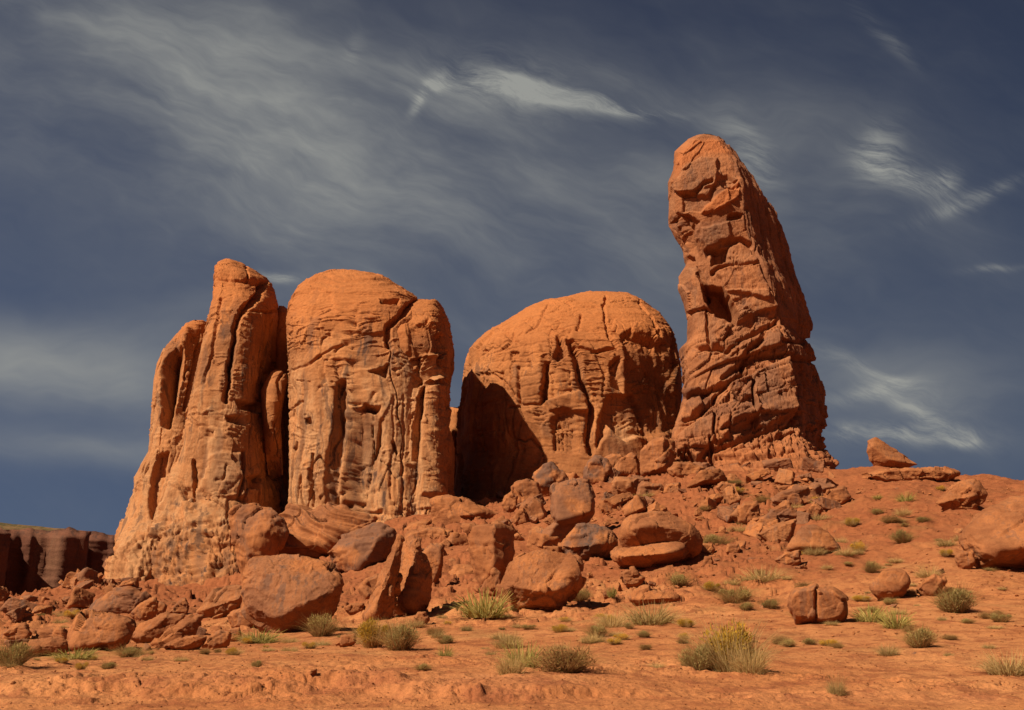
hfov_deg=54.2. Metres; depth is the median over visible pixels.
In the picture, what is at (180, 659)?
grass tuft
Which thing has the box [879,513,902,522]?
grass tuft
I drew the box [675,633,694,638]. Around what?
grass tuft
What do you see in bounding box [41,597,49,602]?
rock
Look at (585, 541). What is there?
boulder
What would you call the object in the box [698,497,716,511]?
rock
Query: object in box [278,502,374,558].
boulder
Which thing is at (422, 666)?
shrub
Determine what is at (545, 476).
boulder
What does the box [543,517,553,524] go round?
rock
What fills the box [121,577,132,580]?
rock
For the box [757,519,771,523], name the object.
rock
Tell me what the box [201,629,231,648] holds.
boulder
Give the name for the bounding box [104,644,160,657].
shrub
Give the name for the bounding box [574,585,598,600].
shrub
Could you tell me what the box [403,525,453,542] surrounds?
boulder
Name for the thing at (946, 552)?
grass tuft
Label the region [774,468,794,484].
rock
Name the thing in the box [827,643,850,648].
grass tuft
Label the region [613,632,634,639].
grass tuft
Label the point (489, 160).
sky
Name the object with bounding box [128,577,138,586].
rock
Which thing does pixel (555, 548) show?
rock
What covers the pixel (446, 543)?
rock
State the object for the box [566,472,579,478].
rock
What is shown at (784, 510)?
boulder
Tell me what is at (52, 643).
boulder
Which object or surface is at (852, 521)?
shrub
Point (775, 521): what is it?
rock
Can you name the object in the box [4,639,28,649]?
rock
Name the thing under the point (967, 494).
boulder
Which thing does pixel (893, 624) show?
grass tuft
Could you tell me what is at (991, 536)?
boulder
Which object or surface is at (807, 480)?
rock
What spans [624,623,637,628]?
grass tuft
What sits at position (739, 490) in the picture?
grass tuft
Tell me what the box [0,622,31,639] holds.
boulder
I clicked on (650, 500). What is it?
rock
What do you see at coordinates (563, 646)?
grass tuft
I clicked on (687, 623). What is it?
grass tuft
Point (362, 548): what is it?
boulder
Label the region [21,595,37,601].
rock
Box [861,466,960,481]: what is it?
boulder
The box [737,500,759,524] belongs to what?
boulder
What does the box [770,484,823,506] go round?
boulder
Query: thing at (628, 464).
boulder
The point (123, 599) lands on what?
boulder
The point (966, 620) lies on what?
grass tuft
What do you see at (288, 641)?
grass tuft
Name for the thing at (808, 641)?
grass tuft
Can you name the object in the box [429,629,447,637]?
grass tuft
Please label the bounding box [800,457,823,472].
rock
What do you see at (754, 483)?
rock
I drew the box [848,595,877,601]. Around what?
grass tuft
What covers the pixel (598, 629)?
shrub
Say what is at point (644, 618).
shrub
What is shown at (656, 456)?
boulder
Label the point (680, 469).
boulder
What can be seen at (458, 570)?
rock
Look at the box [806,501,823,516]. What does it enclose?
boulder
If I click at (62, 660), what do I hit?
grass tuft
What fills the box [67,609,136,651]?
boulder
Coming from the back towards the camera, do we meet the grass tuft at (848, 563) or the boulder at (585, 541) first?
the boulder at (585, 541)
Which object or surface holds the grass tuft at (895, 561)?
on the ground
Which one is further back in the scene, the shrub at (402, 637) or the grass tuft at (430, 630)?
the grass tuft at (430, 630)
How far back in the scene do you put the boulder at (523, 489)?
149.71 m
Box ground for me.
[0,466,1023,709]
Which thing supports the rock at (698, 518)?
on the ground
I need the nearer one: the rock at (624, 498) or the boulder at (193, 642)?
the boulder at (193, 642)
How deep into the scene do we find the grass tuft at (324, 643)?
35.58 m
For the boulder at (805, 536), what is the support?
on the ground
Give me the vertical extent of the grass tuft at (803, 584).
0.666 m
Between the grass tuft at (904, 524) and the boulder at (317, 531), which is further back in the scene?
the boulder at (317, 531)
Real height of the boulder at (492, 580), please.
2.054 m
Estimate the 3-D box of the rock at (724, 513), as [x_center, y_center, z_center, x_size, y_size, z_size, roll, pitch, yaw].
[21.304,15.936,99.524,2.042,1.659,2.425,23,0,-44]
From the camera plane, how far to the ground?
30.85 m
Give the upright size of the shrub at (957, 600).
1.494 m
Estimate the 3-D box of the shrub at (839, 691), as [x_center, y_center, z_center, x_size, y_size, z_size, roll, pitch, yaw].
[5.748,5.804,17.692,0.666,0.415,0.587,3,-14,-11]
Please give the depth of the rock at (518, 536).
105.66 m
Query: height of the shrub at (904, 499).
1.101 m
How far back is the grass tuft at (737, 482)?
127.86 m
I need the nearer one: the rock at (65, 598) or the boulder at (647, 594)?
the boulder at (647, 594)
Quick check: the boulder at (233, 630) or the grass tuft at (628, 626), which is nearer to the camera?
the grass tuft at (628, 626)
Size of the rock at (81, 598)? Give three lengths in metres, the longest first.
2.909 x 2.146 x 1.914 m
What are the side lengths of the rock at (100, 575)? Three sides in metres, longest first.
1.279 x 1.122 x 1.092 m
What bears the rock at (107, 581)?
on the ground
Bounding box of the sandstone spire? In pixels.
[668,134,838,471]
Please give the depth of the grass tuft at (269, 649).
31.64 m
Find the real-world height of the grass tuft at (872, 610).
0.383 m
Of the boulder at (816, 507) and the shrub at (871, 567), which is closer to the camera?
the shrub at (871, 567)
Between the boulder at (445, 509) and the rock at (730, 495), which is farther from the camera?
the boulder at (445, 509)
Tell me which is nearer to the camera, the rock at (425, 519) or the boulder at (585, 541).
the boulder at (585, 541)
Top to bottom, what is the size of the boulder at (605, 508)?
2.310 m
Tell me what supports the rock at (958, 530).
on the ground
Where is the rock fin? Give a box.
[274,306,290,494]
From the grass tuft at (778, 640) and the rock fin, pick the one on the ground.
the grass tuft at (778, 640)
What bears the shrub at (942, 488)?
on the ground
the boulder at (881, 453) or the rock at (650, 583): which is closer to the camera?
the rock at (650, 583)
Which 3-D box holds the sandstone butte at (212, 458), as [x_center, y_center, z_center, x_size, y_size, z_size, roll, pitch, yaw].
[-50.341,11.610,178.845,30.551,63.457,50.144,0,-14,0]
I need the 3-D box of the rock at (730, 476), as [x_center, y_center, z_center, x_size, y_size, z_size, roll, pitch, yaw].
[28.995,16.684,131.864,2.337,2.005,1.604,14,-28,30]
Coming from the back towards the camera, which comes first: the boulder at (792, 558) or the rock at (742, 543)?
the rock at (742, 543)
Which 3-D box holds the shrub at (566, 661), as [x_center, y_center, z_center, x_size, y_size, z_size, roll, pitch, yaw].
[1.082,6.018,20.086,2.264,0.695,2.178,-7,-16,28]
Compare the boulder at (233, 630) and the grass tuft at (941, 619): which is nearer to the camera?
the grass tuft at (941, 619)
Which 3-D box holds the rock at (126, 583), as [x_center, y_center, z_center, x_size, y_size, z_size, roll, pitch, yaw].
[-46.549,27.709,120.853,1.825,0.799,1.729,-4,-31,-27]
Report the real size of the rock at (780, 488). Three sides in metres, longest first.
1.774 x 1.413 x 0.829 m
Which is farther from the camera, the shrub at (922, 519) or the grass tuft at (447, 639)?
the shrub at (922, 519)
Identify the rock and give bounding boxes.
[0,586,10,602]
[0,597,37,613]
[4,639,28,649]
[6,604,27,622]
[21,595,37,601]
[24,610,33,617]
[32,605,52,615]
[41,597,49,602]
[62,572,75,586]
[62,596,69,601]
[66,587,95,609]
[70,577,77,587]
[71,580,92,589]
[74,567,98,583]
[98,572,103,580]
[101,585,112,593]
[103,578,115,585]
[119,581,134,586]
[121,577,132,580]
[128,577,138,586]
[142,643,151,650]
[196,626,206,634]
[212,613,222,618]
[310,669,316,674]
[403,520,430,529]
[420,518,431,523]
[441,532,468,545]
[443,539,449,546]
[448,564,472,577]
[459,509,474,517]
[478,497,498,504]
[493,516,517,533]
[496,491,504,498]
[513,552,525,559]
[514,533,524,540]
[516,494,545,509]
[526,530,560,550]
[530,515,538,522]
[531,526,543,532]
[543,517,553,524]
[543,546,562,552]
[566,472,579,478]
[586,572,592,578]
[601,492,614,499]
[603,492,633,506]
[606,468,620,482]
[606,518,616,522]
[614,584,621,591]
[622,495,647,516]
[632,475,649,482]
[644,496,654,503]
[645,501,670,512]
[648,581,655,586]
[678,488,686,493]
[687,468,726,487]
[693,462,711,469]
[694,508,703,515]
[695,516,703,520]
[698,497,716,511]
[708,493,723,502]
[717,506,734,522]
[718,526,725,532]
[722,484,740,505]
[726,503,739,508]
[727,473,739,480]
[736,540,745,548]
[743,520,764,536]
[745,468,770,483]
[751,481,762,485]
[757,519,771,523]
[762,458,793,471]
[764,519,778,526]
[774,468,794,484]
[776,485,787,491]
[796,511,810,523]
[799,473,811,478]
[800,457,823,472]
[800,478,810,482]
[810,482,835,492]
[811,496,840,510]
[814,478,837,486]
[828,471,834,478]
[953,528,962,532]
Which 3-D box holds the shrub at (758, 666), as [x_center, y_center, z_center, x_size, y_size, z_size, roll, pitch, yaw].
[4.953,6.194,20.726,1.545,0.819,1.362,7,-15,-25]
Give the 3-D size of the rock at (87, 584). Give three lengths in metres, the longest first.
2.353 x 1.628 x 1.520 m
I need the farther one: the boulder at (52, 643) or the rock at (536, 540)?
the rock at (536, 540)
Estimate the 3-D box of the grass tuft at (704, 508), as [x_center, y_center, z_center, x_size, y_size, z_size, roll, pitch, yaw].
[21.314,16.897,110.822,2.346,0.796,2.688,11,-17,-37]
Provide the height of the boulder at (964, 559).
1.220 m
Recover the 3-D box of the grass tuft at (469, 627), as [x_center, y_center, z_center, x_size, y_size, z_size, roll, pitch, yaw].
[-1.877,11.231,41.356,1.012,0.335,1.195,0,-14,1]
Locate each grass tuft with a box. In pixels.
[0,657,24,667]
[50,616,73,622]
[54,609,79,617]
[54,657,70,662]
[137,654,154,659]
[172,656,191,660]
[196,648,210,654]
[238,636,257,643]
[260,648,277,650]
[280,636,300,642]
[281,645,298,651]
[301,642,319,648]
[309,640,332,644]
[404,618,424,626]
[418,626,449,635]
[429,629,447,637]
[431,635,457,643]
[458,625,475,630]
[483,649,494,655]
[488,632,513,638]
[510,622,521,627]
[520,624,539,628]
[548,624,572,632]
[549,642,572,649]
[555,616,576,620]
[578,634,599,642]
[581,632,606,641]
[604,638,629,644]
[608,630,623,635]
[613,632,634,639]
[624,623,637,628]
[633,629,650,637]
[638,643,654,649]
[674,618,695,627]
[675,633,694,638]
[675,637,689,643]
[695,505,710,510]
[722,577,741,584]
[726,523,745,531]
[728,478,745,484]
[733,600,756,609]
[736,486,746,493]
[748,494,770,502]
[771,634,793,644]
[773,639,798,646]
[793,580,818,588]
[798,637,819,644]
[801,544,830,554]
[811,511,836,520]
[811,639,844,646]
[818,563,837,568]
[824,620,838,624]
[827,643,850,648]
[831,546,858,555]
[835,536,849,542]
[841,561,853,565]
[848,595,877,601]
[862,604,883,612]
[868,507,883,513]
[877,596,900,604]
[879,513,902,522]
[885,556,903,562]
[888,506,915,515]
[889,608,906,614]
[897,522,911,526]
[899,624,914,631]
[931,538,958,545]
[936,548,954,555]
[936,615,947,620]
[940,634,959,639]
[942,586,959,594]
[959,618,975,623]
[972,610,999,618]
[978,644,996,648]
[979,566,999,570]
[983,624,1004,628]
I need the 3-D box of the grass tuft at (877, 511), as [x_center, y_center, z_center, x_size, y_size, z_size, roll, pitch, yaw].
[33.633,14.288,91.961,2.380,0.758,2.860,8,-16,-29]
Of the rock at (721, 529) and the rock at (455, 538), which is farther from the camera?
the rock at (455, 538)
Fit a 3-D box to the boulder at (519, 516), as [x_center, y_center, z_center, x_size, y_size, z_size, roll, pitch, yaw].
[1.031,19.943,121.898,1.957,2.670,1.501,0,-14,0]
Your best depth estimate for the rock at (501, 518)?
116.50 m
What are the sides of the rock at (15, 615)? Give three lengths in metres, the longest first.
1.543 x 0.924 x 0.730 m
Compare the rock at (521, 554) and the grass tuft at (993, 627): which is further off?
the rock at (521, 554)
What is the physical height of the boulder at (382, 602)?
4.929 m
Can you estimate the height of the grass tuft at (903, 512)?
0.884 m
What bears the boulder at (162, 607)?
on the ground
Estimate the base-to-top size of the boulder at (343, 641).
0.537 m
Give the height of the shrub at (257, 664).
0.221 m
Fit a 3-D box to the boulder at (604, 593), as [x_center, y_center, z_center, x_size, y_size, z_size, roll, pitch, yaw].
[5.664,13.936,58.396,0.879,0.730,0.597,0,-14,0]
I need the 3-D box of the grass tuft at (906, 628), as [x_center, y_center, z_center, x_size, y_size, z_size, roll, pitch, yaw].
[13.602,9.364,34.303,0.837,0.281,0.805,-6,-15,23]
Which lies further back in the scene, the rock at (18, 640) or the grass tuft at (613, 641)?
the rock at (18, 640)
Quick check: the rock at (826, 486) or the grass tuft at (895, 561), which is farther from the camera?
the rock at (826, 486)
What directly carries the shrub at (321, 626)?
on the ground
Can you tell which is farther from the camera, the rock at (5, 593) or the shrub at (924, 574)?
the rock at (5, 593)
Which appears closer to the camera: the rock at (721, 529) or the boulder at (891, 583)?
the boulder at (891, 583)
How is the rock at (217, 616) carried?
on the ground
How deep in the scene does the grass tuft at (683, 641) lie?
32.03 m
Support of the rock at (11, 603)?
on the ground
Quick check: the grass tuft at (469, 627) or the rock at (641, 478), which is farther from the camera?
the rock at (641, 478)
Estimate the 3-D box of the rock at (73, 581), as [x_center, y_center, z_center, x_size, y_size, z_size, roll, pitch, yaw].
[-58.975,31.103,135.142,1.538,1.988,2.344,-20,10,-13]
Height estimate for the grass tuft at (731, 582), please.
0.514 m
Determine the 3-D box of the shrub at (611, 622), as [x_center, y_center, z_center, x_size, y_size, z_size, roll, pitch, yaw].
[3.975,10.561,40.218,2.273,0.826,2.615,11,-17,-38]
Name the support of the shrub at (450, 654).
on the ground
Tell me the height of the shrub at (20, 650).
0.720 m
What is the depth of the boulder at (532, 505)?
122.24 m
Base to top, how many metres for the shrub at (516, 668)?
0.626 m
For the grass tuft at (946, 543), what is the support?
on the ground
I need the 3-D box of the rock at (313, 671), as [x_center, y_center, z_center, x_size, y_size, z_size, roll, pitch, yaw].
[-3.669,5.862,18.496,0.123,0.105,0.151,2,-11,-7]
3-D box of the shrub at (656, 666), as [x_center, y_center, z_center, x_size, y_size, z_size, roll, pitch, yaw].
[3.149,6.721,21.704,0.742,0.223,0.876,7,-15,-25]
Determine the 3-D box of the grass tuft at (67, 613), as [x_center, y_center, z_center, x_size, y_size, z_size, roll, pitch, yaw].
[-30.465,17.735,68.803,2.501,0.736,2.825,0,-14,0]
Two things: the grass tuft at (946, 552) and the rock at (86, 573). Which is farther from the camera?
the rock at (86, 573)
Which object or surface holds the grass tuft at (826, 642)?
on the ground
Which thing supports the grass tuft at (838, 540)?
on the ground
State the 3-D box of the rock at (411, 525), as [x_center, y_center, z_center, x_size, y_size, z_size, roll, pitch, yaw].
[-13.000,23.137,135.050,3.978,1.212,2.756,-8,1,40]
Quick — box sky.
[0,0,1023,534]
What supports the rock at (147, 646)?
on the ground
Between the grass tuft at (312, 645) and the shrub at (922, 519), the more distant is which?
the shrub at (922, 519)
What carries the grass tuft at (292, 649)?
on the ground
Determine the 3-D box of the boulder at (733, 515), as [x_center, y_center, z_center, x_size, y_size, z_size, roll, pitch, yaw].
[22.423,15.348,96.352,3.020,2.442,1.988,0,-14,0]
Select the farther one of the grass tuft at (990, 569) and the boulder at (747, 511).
the boulder at (747, 511)
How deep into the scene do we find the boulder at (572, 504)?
100.35 m
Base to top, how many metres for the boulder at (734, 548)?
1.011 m
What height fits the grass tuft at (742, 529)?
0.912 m
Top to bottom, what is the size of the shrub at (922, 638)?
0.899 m
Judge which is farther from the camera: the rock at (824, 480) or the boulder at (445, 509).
the boulder at (445, 509)
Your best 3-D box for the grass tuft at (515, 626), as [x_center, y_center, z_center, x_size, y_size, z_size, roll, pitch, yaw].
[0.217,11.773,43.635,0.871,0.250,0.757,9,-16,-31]
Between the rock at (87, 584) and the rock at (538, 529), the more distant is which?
the rock at (87, 584)
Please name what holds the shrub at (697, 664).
on the ground
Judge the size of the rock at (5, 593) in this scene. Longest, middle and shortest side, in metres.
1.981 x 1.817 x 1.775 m
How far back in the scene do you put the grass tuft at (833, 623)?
37.55 m
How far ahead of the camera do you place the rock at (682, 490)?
123.64 m
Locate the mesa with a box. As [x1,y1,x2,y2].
[0,522,114,595]
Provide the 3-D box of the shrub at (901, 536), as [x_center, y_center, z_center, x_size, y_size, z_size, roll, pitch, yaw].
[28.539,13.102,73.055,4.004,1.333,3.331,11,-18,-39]
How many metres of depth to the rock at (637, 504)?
112.48 m
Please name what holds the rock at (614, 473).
on the ground
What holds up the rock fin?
attached to the sandstone butte at (212, 458)
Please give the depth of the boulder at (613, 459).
161.21 m
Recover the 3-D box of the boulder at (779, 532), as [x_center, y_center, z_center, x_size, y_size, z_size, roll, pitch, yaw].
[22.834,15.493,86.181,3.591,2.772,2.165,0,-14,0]
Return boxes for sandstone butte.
[104,258,288,585]
[286,269,454,522]
[449,291,681,499]
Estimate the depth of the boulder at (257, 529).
127.20 m
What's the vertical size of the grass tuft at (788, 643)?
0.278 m
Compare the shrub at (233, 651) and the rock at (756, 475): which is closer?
the shrub at (233, 651)
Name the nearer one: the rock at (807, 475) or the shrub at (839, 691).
the shrub at (839, 691)
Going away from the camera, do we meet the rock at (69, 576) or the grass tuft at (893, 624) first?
the grass tuft at (893, 624)
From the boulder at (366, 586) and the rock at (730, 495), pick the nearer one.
the boulder at (366, 586)
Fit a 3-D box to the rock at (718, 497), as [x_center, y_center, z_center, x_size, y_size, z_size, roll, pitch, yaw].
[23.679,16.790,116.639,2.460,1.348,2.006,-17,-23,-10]
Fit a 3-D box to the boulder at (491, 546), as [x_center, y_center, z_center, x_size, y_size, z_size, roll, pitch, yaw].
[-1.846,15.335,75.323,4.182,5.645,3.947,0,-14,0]
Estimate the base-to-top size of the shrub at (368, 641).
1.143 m
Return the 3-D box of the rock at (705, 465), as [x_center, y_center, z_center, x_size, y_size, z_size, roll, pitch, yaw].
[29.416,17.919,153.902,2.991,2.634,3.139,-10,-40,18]
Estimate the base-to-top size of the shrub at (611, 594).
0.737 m
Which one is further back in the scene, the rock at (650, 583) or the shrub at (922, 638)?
the rock at (650, 583)
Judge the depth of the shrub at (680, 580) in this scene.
58.20 m
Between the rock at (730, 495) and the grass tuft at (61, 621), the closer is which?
the grass tuft at (61, 621)
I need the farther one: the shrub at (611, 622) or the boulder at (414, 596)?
the boulder at (414, 596)
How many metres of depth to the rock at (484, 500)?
166.18 m
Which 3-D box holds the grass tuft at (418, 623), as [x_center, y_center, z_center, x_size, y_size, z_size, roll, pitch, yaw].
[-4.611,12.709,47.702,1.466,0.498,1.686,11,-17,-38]
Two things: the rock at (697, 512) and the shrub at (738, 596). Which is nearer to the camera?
the shrub at (738, 596)
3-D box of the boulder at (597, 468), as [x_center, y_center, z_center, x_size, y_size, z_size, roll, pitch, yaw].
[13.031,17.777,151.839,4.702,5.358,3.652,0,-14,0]
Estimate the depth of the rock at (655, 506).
112.17 m
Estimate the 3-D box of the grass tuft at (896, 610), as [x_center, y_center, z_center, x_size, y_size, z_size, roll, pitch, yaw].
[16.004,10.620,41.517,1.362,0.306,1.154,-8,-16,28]
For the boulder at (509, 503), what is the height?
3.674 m
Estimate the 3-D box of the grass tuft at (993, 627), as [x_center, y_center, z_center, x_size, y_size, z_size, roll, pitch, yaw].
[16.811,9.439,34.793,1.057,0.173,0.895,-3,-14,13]
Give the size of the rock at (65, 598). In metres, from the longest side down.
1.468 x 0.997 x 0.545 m
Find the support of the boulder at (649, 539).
on the ground
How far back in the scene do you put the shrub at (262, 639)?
39.07 m
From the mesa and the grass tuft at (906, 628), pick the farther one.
the mesa
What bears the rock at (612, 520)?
on the ground
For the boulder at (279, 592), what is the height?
4.083 m
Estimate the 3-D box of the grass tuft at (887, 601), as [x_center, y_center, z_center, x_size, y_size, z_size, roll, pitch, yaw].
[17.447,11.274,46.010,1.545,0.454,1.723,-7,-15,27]
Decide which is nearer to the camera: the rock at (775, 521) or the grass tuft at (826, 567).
the grass tuft at (826, 567)
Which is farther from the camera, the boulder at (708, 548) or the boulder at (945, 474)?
the boulder at (945, 474)
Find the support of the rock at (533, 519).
on the ground
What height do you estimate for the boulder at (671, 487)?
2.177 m
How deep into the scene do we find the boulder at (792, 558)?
64.29 m
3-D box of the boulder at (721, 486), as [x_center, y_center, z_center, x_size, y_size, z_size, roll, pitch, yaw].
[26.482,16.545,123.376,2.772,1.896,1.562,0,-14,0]
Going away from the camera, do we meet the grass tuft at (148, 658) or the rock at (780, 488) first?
the grass tuft at (148, 658)
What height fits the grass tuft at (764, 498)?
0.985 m
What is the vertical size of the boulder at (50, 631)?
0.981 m
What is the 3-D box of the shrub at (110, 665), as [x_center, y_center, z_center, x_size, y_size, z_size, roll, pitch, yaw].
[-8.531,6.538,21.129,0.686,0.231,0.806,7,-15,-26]
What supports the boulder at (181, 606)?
on the ground
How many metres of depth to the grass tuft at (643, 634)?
34.21 m
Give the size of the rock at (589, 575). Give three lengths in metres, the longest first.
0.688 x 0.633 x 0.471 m
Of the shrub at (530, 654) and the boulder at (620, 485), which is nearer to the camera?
the shrub at (530, 654)
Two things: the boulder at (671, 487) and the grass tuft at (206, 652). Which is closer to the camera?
the grass tuft at (206, 652)
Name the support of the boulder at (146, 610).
on the ground
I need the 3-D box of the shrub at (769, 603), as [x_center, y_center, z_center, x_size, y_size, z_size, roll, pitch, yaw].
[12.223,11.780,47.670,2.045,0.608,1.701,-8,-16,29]
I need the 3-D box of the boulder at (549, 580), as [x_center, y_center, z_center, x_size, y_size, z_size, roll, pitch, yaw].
[1.554,12.266,53.303,4.840,3.830,3.629,0,-14,0]
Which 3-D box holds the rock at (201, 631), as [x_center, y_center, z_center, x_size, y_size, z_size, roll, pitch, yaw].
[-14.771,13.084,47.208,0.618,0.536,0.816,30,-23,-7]
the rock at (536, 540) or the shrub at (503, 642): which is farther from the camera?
the rock at (536, 540)
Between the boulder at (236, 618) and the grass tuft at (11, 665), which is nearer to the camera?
the grass tuft at (11, 665)
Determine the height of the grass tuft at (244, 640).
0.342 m
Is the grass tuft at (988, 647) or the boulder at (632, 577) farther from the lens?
the boulder at (632, 577)
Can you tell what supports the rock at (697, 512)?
on the ground
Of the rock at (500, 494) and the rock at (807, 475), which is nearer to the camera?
the rock at (807, 475)
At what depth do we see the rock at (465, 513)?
132.61 m
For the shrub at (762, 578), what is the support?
on the ground
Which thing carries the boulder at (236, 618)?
on the ground
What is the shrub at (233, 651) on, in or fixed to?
on the ground
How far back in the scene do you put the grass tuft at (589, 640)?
32.87 m
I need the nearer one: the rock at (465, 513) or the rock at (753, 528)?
the rock at (753, 528)
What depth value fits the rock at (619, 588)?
61.45 m
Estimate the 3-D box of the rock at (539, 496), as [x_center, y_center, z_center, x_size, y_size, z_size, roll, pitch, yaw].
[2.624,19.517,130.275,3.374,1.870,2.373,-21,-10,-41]
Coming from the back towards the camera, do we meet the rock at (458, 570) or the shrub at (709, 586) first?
the rock at (458, 570)
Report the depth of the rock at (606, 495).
120.78 m
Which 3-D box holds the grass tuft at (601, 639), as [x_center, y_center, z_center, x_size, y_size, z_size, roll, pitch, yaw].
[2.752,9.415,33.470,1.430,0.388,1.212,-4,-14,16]
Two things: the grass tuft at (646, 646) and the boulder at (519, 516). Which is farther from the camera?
the boulder at (519, 516)
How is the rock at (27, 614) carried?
on the ground
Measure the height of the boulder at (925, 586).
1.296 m
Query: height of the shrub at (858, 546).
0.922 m
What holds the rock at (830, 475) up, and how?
on the ground
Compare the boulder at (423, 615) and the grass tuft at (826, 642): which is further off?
the boulder at (423, 615)
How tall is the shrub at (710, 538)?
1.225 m
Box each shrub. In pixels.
[0,636,56,665]
[32,646,114,659]
[69,661,89,669]
[92,660,119,668]
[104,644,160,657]
[222,645,250,654]
[232,625,287,643]
[250,658,264,666]
[285,611,345,636]
[342,615,393,647]
[364,615,428,650]
[407,662,435,670]
[435,643,455,656]
[440,585,524,617]
[482,639,548,667]
[485,629,527,648]
[490,646,531,674]
[519,638,615,672]
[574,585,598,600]
[574,621,616,636]
[589,610,632,627]
[606,584,618,596]
[606,598,697,624]
[646,659,668,667]
[658,611,792,671]
[663,568,700,586]
[665,636,730,670]
[696,581,725,590]
[702,532,743,544]
[705,582,767,603]
[721,637,779,674]
[731,566,794,582]
[754,597,784,607]
[819,672,852,695]
[840,516,859,525]
[846,540,869,550]
[847,604,889,621]
[854,560,884,572]
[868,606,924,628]
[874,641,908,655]
[885,525,918,542]
[890,622,947,647]
[892,491,922,501]
[910,562,950,577]
[912,515,934,521]
[918,582,993,612]
[934,485,947,490]
[969,647,1023,675]
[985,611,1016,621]
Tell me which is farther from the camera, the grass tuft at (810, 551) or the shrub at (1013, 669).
the grass tuft at (810, 551)
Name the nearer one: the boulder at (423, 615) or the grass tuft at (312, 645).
the grass tuft at (312, 645)
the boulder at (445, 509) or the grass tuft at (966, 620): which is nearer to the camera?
the grass tuft at (966, 620)
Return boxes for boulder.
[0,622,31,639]
[9,636,67,656]
[34,626,67,638]
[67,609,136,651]
[88,586,151,613]
[130,597,158,620]
[131,612,184,643]
[150,614,204,647]
[156,601,166,616]
[164,635,206,649]
[169,597,189,614]
[196,585,241,617]
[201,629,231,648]
[227,608,255,627]
[228,503,288,582]
[228,627,241,641]
[241,554,343,632]
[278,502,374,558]
[327,522,396,571]
[335,633,356,646]
[344,603,364,614]
[357,573,378,598]
[362,534,404,620]
[393,535,432,615]
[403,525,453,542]
[414,611,429,623]
[422,542,444,582]
[429,494,497,524]
[460,520,514,583]
[480,567,501,596]
[496,550,586,610]
[501,491,517,512]
[511,479,542,502]
[513,508,527,525]
[519,495,547,521]
[532,461,568,496]
[539,478,595,545]
[558,522,617,559]
[583,455,611,484]
[599,500,622,514]
[602,587,616,598]
[604,453,622,467]
[610,511,702,568]
[611,476,638,494]
[618,452,640,476]
[620,566,644,587]
[627,585,680,606]
[636,480,663,495]
[639,436,674,476]
[663,482,680,492]
[667,462,703,477]
[701,543,714,554]
[703,556,713,565]
[716,481,736,493]
[725,543,739,553]
[730,508,759,524]
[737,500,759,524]
[756,519,796,542]
[759,500,796,521]
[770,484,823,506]
[775,550,800,565]
[786,524,840,553]
[787,583,848,624]
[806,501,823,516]
[822,486,850,504]
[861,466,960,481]
[866,437,917,468]
[869,569,910,600]
[916,574,947,595]
[936,478,987,510]
[954,551,974,569]
[958,495,1023,568]
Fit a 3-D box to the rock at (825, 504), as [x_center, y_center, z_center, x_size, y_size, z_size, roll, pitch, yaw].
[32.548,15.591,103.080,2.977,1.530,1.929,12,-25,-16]
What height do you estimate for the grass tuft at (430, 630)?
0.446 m
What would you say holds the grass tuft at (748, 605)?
on the ground
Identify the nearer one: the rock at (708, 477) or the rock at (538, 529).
the rock at (538, 529)
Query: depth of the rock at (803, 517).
92.21 m
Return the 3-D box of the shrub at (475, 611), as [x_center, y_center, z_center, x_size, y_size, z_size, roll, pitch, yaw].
[-1.495,12.298,49.904,4.812,1.571,4.206,-4,-14,14]
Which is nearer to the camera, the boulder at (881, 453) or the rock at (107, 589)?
the rock at (107, 589)
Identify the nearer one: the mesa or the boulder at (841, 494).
the boulder at (841, 494)
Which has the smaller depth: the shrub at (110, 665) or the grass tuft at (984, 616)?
the shrub at (110, 665)
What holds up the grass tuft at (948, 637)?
on the ground
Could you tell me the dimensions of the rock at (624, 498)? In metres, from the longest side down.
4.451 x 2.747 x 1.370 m
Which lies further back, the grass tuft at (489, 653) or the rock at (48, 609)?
the rock at (48, 609)
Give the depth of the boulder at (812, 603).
38.36 m
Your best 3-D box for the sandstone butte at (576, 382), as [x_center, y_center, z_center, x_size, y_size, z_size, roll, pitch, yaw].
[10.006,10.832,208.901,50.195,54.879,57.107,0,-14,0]
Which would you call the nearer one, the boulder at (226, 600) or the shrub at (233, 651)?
the shrub at (233, 651)
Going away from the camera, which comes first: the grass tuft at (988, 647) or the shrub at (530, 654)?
the shrub at (530, 654)
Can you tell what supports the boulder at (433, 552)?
on the ground
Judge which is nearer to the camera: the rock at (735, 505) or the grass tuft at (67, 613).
the grass tuft at (67, 613)
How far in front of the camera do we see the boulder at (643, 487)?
127.14 m
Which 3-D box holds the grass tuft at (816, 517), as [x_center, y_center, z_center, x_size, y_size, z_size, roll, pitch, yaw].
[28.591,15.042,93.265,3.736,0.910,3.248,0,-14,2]
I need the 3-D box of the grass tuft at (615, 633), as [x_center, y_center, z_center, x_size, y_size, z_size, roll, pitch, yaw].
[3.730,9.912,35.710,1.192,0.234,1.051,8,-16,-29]
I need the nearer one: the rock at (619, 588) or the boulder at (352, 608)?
the boulder at (352, 608)
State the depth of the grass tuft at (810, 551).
68.39 m
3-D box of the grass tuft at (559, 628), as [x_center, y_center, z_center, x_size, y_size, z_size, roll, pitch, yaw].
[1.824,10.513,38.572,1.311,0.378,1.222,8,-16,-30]
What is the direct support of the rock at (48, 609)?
on the ground
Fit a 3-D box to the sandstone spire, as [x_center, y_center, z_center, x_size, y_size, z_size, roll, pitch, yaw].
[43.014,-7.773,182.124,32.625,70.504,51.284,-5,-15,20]
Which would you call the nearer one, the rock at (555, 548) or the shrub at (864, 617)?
the shrub at (864, 617)

